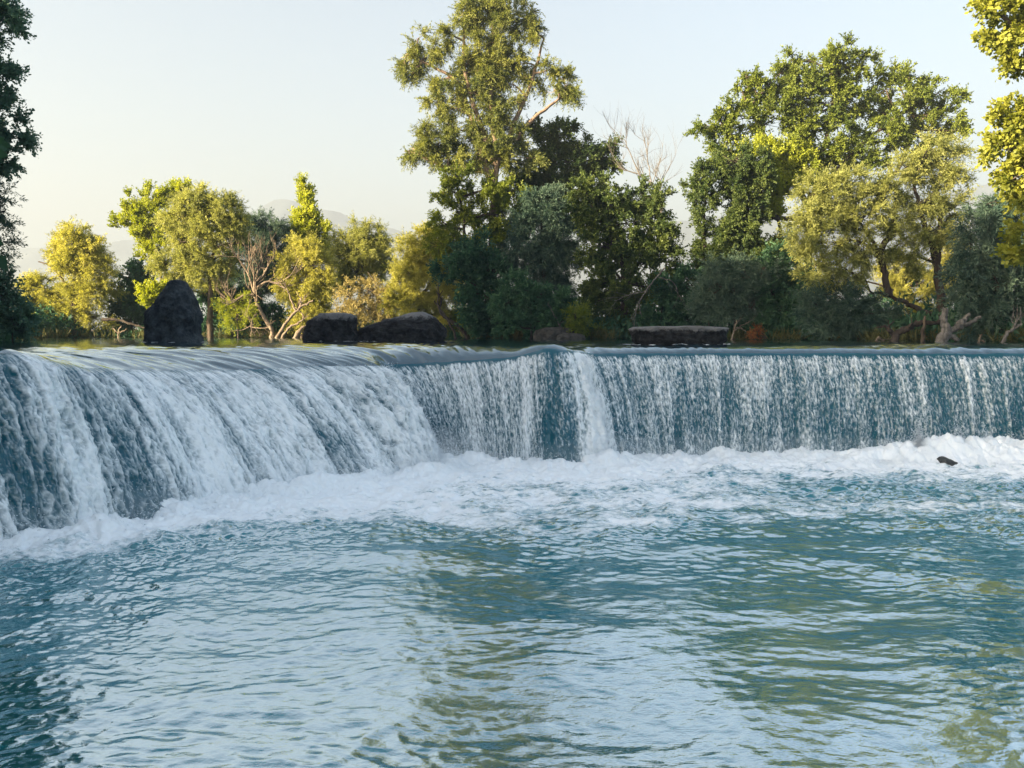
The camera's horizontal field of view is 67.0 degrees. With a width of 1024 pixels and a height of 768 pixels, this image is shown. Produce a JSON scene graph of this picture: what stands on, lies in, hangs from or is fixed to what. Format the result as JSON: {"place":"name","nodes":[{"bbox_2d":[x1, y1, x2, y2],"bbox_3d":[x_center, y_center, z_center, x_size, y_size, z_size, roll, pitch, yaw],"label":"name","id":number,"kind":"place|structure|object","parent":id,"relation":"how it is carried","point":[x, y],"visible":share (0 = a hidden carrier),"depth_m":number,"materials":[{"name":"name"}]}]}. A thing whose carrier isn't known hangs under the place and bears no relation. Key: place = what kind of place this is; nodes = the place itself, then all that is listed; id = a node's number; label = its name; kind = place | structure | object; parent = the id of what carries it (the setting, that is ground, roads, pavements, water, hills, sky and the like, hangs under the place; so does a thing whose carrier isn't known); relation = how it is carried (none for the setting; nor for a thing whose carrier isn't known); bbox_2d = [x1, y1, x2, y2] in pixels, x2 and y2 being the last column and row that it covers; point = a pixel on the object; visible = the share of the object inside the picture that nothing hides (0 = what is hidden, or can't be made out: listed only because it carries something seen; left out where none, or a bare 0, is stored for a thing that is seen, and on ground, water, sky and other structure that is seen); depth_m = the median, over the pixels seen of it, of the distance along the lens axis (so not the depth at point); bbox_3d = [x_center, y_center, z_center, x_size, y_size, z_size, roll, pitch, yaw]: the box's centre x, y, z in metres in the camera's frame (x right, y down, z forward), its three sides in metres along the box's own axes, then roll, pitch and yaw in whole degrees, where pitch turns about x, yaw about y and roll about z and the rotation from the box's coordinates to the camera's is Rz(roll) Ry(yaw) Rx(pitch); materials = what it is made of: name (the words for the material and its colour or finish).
{"place":"outdoors","nodes":[
{"label":"outdoors","id":0,"kind":"place"},
{"bbox_2d":[32,330,892,366],"bbox_3d":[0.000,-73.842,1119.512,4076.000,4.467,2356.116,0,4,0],"label":"ground","id":1,"kind":"structure","parent":0,"point":[243,337],"depth_m":47.10,"materials":[{"name":"soil"}]},
{"bbox_2d":[0,110,11,269],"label":"poplar","id":2,"kind":"object","parent":1,"relation":"on","point":[4,145],"visible":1,"depth_m":23.14,"materials":[{"name":"green plant"}]},
{"bbox_2d":[13,268,68,331],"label":"shrub","id":3,"kind":"object","parent":1,"relation":"on","point":[39,293],"visible":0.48,"depth_m":45.76,"materials":[{"name":"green plant"}]},
{"bbox_2d":[38,214,128,337],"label":"willow tree","id":4,"kind":"object","parent":1,"relation":"on","point":[77,253],"visible":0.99,"depth_m":45.25,"materials":[{"name":"green plant"}]},
{"bbox_2d":[101,255,157,330],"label":"shrub","id":5,"kind":"object","parent":1,"relation":"on","point":[130,307],"visible":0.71,"depth_m":47.31,"materials":[{"name":"green plant"}]},
{"bbox_2d":[106,176,193,281],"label":"poplar","id":6,"kind":"object","parent":1,"relation":"on","point":[139,214],"visible":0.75,"depth_m":50.89,"materials":[{"name":"green plant"}]},
{"bbox_2d":[210,288,264,337],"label":"shrub","id":7,"kind":"object","parent":1,"relation":"on","point":[235,313],"visible":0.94,"depth_m":43.93,"materials":[{"name":"green plant"}]},
{"bbox_2d":[196,280,287,337],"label":"shrub","id":8,"kind":"object","parent":1,"relation":"on","point":[268,308],"visible":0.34,"depth_m":46.44,"materials":[{"name":"green plant"}]},
{"bbox_2d":[217,205,297,329],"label":"willow tree","id":9,"kind":"object","parent":1,"relation":"on","point":[270,227],"visible":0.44,"depth_m":48.08,"materials":[{"name":"green plant"}]},
{"bbox_2d":[284,172,336,263],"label":"poplar","id":10,"kind":"object","parent":1,"relation":"on","point":[306,218],"visible":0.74,"depth_m":49.00,"materials":[{"name":"green plant"}]},
{"bbox_2d":[322,214,396,325],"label":"willow tree","id":11,"kind":"object","parent":1,"relation":"on","point":[362,252],"visible":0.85,"depth_m":47.12,"materials":[{"name":"green plant"}]},
{"bbox_2d":[326,272,400,327],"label":"shrub","id":12,"kind":"object","parent":1,"relation":"on","point":[351,306],"visible":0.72,"depth_m":43.09,"materials":[{"name":"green plant"}]},
{"bbox_2d":[449,304,465,330],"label":"shrub","id":13,"kind":"object","parent":1,"relation":"on","point":[454,318],"visible":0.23,"depth_m":42.93,"materials":[{"name":"green plant"}]},
{"bbox_2d":[426,225,523,338],"bbox_3d":[-1.766,-4.841,39.225,5.147,6.376,2.893,0,4,0],"label":"shrub","id":14,"kind":"object","parent":1,"relation":"on","point":[477,264],"visible":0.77,"depth_m":38.83,"materials":[{"name":"green plant"}]},
{"bbox_2d":[387,0,587,298],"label":"eucalyptus","id":15,"kind":"object","parent":1,"relation":"on","point":[494,64],"visible":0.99,"depth_m":40.80,"materials":[{"name":"green plant"}]},
{"bbox_2d":[0,281,1023,341],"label":"undergrowth","id":16,"kind":"object","parent":1,"relation":"on","point":[51,323],"visible":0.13,"depth_m":37.41,"materials":[{"name":"green plant"}]},
{"bbox_2d":[16,324,1023,341],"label":"grass","id":17,"kind":"structure","parent":1,"relation":"on","point":[517,334],"depth_m":35.27,"materials":[{"name":"green plant"}]},
{"bbox_2d":[491,180,588,300],"bbox_3d":[1.526,-6.286,39.585,5.235,8.115,2.983,0,4,0],"label":"willow tree","id":18,"kind":"object","parent":1,"relation":"on","point":[549,247],"visible":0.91,"depth_m":39.09,"materials":[{"name":"green plant"}]},
{"bbox_2d":[487,112,627,266],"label":"tree","id":19,"kind":"object","parent":1,"relation":"on","point":[568,150],"visible":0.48,"depth_m":42.79,"materials":[{"name":"green plant"}]},
{"bbox_2d":[557,299,595,336],"bbox_3d":[3.067,-2.782,36.182,1.757,2.599,1.865,2,4,22],"label":"shrub","id":20,"kind":"object","parent":1,"relation":"on","point":[577,324],"visible":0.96,"depth_m":35.98,"materials":[{"name":"green plant"}]},
{"bbox_2d":[560,168,689,338],"bbox_3d":[5.529,-6.395,38.208,6.408,8.480,3.108,0,4,0],"label":"tree","id":21,"kind":"object","parent":1,"relation":"on","point":[606,209],"visible":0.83,"depth_m":37.74,"materials":[{"name":"green plant"}]},
{"bbox_2d":[598,267,689,326],"bbox_3d":[6.308,-3.926,36.260,4.555,3.118,1.127,0,4,7],"label":"driftwood","id":22,"kind":"object","parent":1,"relation":"on","point":[643,294],"visible":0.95,"depth_m":36.38,"materials":[{"name":"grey wood"}]},
{"bbox_2d":[603,107,685,270],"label":"dead tree","id":23,"kind":"object","parent":1,"relation":"on","point":[647,162],"visible":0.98,"depth_m":42.22,"materials":[{"name":"grey wood"}]},
{"bbox_2d":[629,259,705,326],"bbox_3d":[7.915,-4.075,37.811,4.517,4.018,2.456,0,4,0],"label":"shrub","id":24,"kind":"object","parent":1,"relation":"on","point":[665,308],"visible":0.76,"depth_m":37.36,"materials":[{"name":"green plant"}]},
{"bbox_2d":[678,138,798,324],"bbox_3d":[11.066,-7.031,37.577,6.064,9.745,2.974,0,4,0],"label":"ivy tree","id":25,"kind":"object","parent":1,"relation":"on","point":[740,224],"visible":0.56,"depth_m":37.09,"materials":[{"name":"green plant"}]},
{"bbox_2d":[732,130,821,274],"bbox_3d":[13.158,-7.444,38.543,4.897,10.375,2.247,0,4,0],"label":"vine tree","id":26,"kind":"object","parent":1,"relation":"on","point":[790,162],"visible":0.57,"depth_m":38.00,"materials":[{"name":"green plant"}]},
{"bbox_2d":[743,237,820,339],"bbox_3d":[12.484,-4.312,35.330,3.781,4.814,2.398,1,4,15],"label":"shrub","id":27,"kind":"object","parent":1,"relation":"on","point":[774,306],"visible":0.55,"depth_m":34.99,"materials":[{"name":"green plant"}]},
{"bbox_2d":[682,30,975,270],"bbox_3d":[16.134,-9.949,39.362,14.850,15.295,2.955,0,4,0],"label":"plane tree","id":28,"kind":"object","parent":1,"relation":"on","point":[843,92],"visible":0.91,"depth_m":38.83,"materials":[{"name":"green plant"}]},
{"bbox_2d":[786,271,911,340],"bbox_3d":[14.084,-3.033,32.370,5.134,3.638,2.506,0,4,0],"label":"shrub","id":29,"kind":"object","parent":1,"relation":"on","point":[839,317],"visible":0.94,"depth_m":32.05,"materials":[{"name":"green plant"}]},
{"bbox_2d":[774,121,982,315],"bbox_3d":[15.166,-6.256,32.144,8.569,8.929,2.626,0,4,0],"label":"willow tree","id":30,"kind":"object","parent":1,"relation":"on","point":[819,205],"visible":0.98,"depth_m":31.83,"materials":[{"name":"green plant"}]},
{"bbox_2d":[815,246,971,318],"bbox_3d":[18.183,-4.729,37.726,8.777,5.123,2.745,0,4,0],"label":"willow tree","id":31,"kind":"object","parent":1,"relation":"on","point":[897,284],"visible":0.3,"depth_m":37.45,"materials":[{"name":"green plant"}]},
{"bbox_2d":[929,188,1023,341],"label":"willow tree","id":32,"kind":"object","parent":1,"relation":"on","point":[994,285],"visible":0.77,"depth_m":28.04,"materials":[{"name":"green plant"}]},
{"bbox_2d":[963,0,1023,267],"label":"plane tree","id":33,"kind":"object","parent":1,"relation":"on","point":[1010,60],"visible":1,"depth_m":19.52,"materials":[{"name":"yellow plant"}]},
{"bbox_2d":[0,177,1020,329],"bbox_3d":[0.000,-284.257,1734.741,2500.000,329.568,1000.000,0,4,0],"label":"hills","id":34,"kind":"structure","parent":0,"point":[121,249],"depth_m":1557.71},
{"bbox_2d":[0,432,1023,767],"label":"pool","id":35,"kind":"structure","parent":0,"point":[722,608],"depth_m":8.61,"materials":[{"name":"blue liquid"}]},
{"bbox_2d":[937,456,957,465],"bbox_3d":[10.255,2.009,18.161,0.550,0.627,0.653,0,4,0],"label":"boulder","id":36,"kind":"object","parent":35,"relation":"in","point":[943,459],"visible":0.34,"depth_m":17.97,"materials":[{"name":"grey stone"}]},
{"bbox_2d":[0,348,1023,541],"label":"waterfall","id":37,"kind":"structure","parent":0,"point":[35,451],"depth_m":18.33,"materials":[{"name":"white liquid"}]},
{"bbox_2d":[0,354,1022,558],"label":"spray","id":38,"kind":"object","parent":37,"relation":"on","point":[919,440],"visible":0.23,"depth_m":17.92,"materials":[{"name":"white liquid"}]},
{"bbox_2d":[0,337,1023,370],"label":"river","id":39,"kind":"structure","parent":0,"point":[225,354],"depth_m":20.26,"materials":[{"name":"blue liquid"}]},
{"bbox_2d":[0,176,27,272],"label":"willow tree","id":40,"kind":"object","parent":39,"relation":"on","point":[6,223],"visible":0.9,"depth_m":28.88,"materials":[{"name":"green plant"}]},
{"bbox_2d":[0,0,42,183],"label":"poplar","id":41,"kind":"object","parent":39,"relation":"on","point":[13,17],"visible":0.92,"depth_m":26.37,"materials":[{"name":"green plant"}]},
{"bbox_2d":[0,263,43,341],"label":"shrub","id":42,"kind":"object","parent":39,"relation":"on","point":[18,314],"visible":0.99,"depth_m":27.36,"materials":[{"name":"green plant"}]},
{"bbox_2d":[112,325,125,337],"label":"driftwood","id":43,"kind":"object","parent":39,"relation":"on","point":[118,332],"visible":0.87,"depth_m":44.38,"materials":[{"name":"brown wood"}]},
{"bbox_2d":[102,318,143,328],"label":"driftwood","id":44,"kind":"object","parent":39,"relation":"on","point":[117,320],"visible":0.84,"depth_m":44.80,"materials":[{"name":"brown wood"}]},
{"bbox_2d":[132,273,168,308],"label":"shrub","id":45,"kind":"object","parent":39,"relation":"on","point":[149,293],"visible":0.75,"depth_m":42.79,"materials":[{"name":"green plant"}]},
{"bbox_2d":[143,280,203,342],"bbox_3d":[-11.451,-2.250,26.129,1.938,2.519,1.572,0,4,0],"label":"boulder","id":46,"kind":"object","parent":39,"relation":"on","point":[173,312],"visible":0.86,"depth_m":25.54,"materials":[{"name":"stone"}]},
{"bbox_2d":[144,180,256,337],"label":"willow tree","id":47,"kind":"object","parent":39,"relation":"on","point":[212,220],"visible":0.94,"depth_m":44.12,"materials":[{"name":"green plant"}]},
{"bbox_2d":[211,232,313,337],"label":"dead tree","id":48,"kind":"object","parent":39,"relation":"on","point":[254,286],"visible":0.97,"depth_m":43.63,"materials":[{"name":"brown wood"}]},
{"bbox_2d":[275,274,313,337],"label":"driftwood","id":49,"kind":"object","parent":39,"relation":"on","point":[299,307],"visible":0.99,"depth_m":43.28,"materials":[{"name":"brown wood"}]},
{"bbox_2d":[281,307,309,337],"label":"driftwood","id":50,"kind":"object","parent":39,"relation":"on","point":[288,328],"visible":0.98,"depth_m":42.83,"materials":[{"name":"brown wood"}]},
{"bbox_2d":[293,325,305,337],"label":"driftwood","id":51,"kind":"object","parent":39,"relation":"on","point":[297,333],"visible":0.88,"depth_m":42.32,"materials":[{"name":"brown wood"}]},
{"bbox_2d":[266,229,341,337],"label":"willow tree","id":52,"kind":"object","parent":39,"relation":"on","point":[313,253],"visible":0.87,"depth_m":44.31,"materials":[{"name":"green plant"}]},
{"bbox_2d":[302,313,357,341],"bbox_3d":[-6.714,-1.896,28.634,2.013,1.474,1.605,0,4,0],"label":"boulder","id":53,"kind":"object","parent":39,"relation":"on","point":[328,327],"visible":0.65,"depth_m":28.03,"materials":[{"name":"black stone"}]},
{"bbox_2d":[357,312,446,341],"bbox_3d":[-4.220,-1.950,29.220,3.564,1.558,2.032,0,4,0],"label":"boulder","id":54,"kind":"object","parent":39,"relation":"on","point":[417,326],"visible":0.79,"depth_m":28.43,"materials":[{"name":"black stone"}]},
{"bbox_2d":[375,219,465,327],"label":"willow tree","id":55,"kind":"object","parent":39,"relation":"on","point":[413,295],"visible":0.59,"depth_m":42.23,"materials":[{"name":"green plant"}]},
{"bbox_2d":[436,282,469,338],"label":"dead tree","id":56,"kind":"object","parent":39,"relation":"on","point":[461,329],"visible":0.82,"depth_m":40.29,"materials":[{"name":"brown wood"}]},
{"bbox_2d":[420,158,532,327],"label":"vine tree","id":57,"kind":"object","parent":39,"relation":"on","point":[496,192],"visible":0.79,"depth_m":40.22,"materials":[{"name":"green plant"}]},
{"bbox_2d":[485,263,584,338],"bbox_3d":[1.195,-3.688,37.371,4.995,4.259,2.567,0,4,0],"label":"shrub","id":58,"kind":"object","parent":39,"relation":"on","point":[523,293],"visible":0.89,"depth_m":36.95,"materials":[{"name":"green plant"}]},
{"bbox_2d":[533,327,576,338],"bbox_3d":[2.106,-2.185,36.622,2.277,1.032,1.319,0,4,0],"label":"boulder","id":59,"kind":"object","parent":39,"relation":"on","point":[548,333],"visible":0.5,"depth_m":36.13,"materials":[{"name":"grey stone"}]},
{"bbox_2d":[556,333,585,339],"bbox_3d":[2.675,-1.949,35.286,1.448,0.772,1.076,0,4,0],"label":"boulder","id":60,"kind":"object","parent":39,"relation":"on","point":[570,336],"visible":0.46,"depth_m":34.89,"materials":[{"name":"grey stone"}]},
{"bbox_2d":[628,326,728,344],"bbox_3d":[4.742,-1.153,22.036,2.837,1.009,1.176,0,4,0],"label":"rock slab","id":61,"kind":"object","parent":39,"relation":"on","point":[658,335],"visible":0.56,"depth_m":21.55,"materials":[{"name":"black stone"}]},
{"bbox_2d":[681,245,790,339],"bbox_3d":[10.216,-3.902,35.322,4.921,4.966,2.466,0,4,0],"label":"shrub","id":62,"kind":"object","parent":39,"relation":"on","point":[717,298],"visible":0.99,"depth_m":35.01,"materials":[{"name":"green plant"}]},
{"bbox_2d":[730,315,755,339],"bbox_3d":[10.234,-2.398,34.275,1.072,1.282,0.532,1,4,19],"label":"driftwood","id":63,"kind":"object","parent":39,"relation":"on","point":[739,327],"visible":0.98,"depth_m":34.20,"materials":[{"name":"brown wood"}]},
{"bbox_2d":[744,324,766,339],"bbox_3d":[10.722,-2.076,34.171,1.003,1.461,1.087,3,5,40],"label":"shrub","id":64,"kind":"object","parent":39,"relation":"on","point":[753,335],"visible":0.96,"depth_m":34.10,"materials":[{"name":"brown plant"}]},
{"bbox_2d":[875,336,888,340],"bbox_3d":[14.328,-1.618,29.995,0.552,0.492,0.333,1,4,18],"label":"driftwood","id":65,"kind":"object","parent":39,"relation":"on","point":[878,338],"visible":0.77,"depth_m":29.91,"materials":[{"name":"brown wood"}]},
{"bbox_2d":[874,314,939,340],"bbox_3d":[15.246,-2.060,29.403,2.798,1.396,0.586,0,4,0],"label":"driftwood","id":66,"kind":"object","parent":39,"relation":"on","point":[896,334],"visible":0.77,"depth_m":29.34,"materials":[{"name":"brown wood"}]},
{"bbox_2d":[920,316,925,340],"bbox_3d":[15.359,-1.929,28.933,0.218,1.223,0.190,0,4,0],"label":"driftwood","id":67,"kind":"object","parent":39,"relation":"on","point":[923,328],"visible":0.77,"depth_m":28.89,"materials":[{"name":"brown wood"}]},
{"bbox_2d":[935,308,981,341],"bbox_3d":[15.773,-1.928,27.432,1.750,1.614,0.454,0,4,0],"label":"dead tree","id":68,"kind":"object","parent":39,"relation":"on","point":[945,334],"visible":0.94,"depth_m":27.34,"materials":[{"name":"grey wood"}]},
{"bbox_2d":[1001,304,1023,342],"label":"driftwood","id":69,"kind":"object","parent":39,"relation":"on","point":[1005,336],"visible":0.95,"depth_m":25.90,"materials":[{"name":"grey wood"}]},
{"bbox_2d":[0,0,1023,254],"label":"sky","id":70,"kind":"structure","parent":0,"point":[248,96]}
]}

